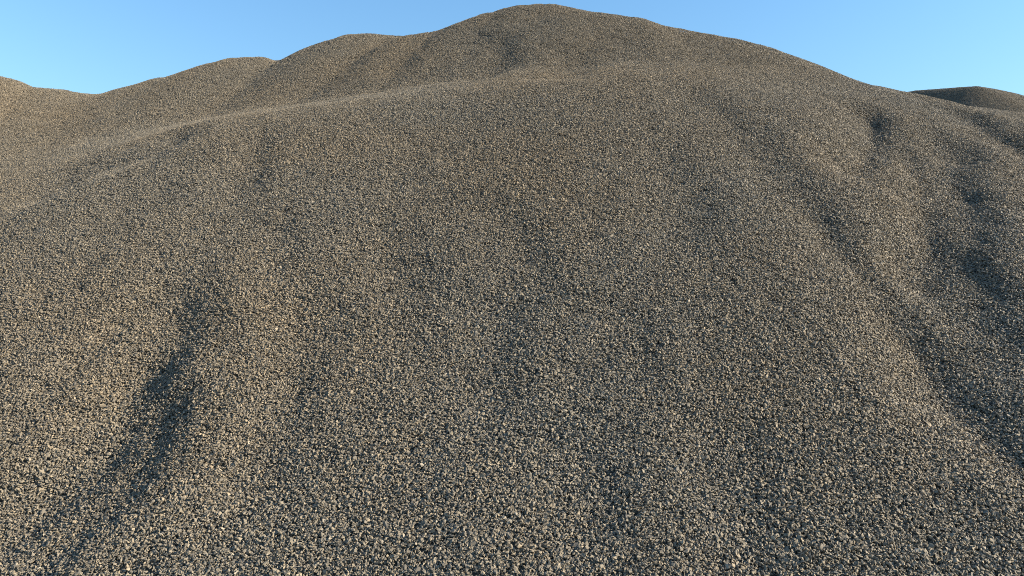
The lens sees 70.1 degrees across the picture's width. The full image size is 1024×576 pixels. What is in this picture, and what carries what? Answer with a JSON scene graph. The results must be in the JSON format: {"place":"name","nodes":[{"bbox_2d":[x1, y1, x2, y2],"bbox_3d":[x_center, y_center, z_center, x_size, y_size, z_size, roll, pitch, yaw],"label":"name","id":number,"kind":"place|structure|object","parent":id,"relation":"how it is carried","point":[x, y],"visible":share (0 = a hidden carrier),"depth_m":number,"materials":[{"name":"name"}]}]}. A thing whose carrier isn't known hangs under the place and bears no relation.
{"place":"outdoors","nodes":[
{"label":"outdoors","id":0,"kind":"place"},
{"bbox_2d":[0,0,1023,94],"label":"sky","id":1,"kind":"structure","parent":0,"point":[82,46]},
{"label":"ground","id":2,"kind":"structure","parent":0,"visible":0},
{"bbox_2d":[0,76,94,145],"bbox_3d":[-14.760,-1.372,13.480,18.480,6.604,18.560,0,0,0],"label":"gravel pile","id":3,"kind":"object","parent":2,"relation":"on","point":[22,105],"visible":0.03,"depth_m":10.74,"materials":[{"name":"grey gravel"}]},
{"bbox_2d":[0,4,927,175],"bbox_3d":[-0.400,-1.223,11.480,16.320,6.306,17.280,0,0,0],"label":"gravel pile","id":4,"kind":"object","parent":2,"relation":"on","point":[547,40],"visible":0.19,"depth_m":9.60,"materials":[{"name":"grey gravel"}]},
{"bbox_2d":[0,67,1023,575],"bbox_3d":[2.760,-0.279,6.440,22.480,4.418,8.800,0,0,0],"label":"gravel pile","id":5,"kind":"object","parent":2,"relation":"on","point":[620,321],"visible":1,"depth_m":4.35,"materials":[{"name":"gravel"}]},
{"bbox_2d":[909,86,1023,111],"bbox_3d":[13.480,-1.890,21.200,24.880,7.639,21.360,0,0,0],"label":"gravel pile","id":6,"kind":"object","parent":2,"relation":"on","point":[979,96],"visible":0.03,"depth_m":18.75,"materials":[{"name":"grey gravel"}]},
{"bbox_2d":[971,106,1023,120],"bbox_3d":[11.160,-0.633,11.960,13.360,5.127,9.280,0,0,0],"label":"gravel pile","id":7,"kind":"object","parent":2,"relation":"on","point":[1015,114],"visible":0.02,"depth_m":11.79,"materials":[{"name":"grey gravel"}]}
]}

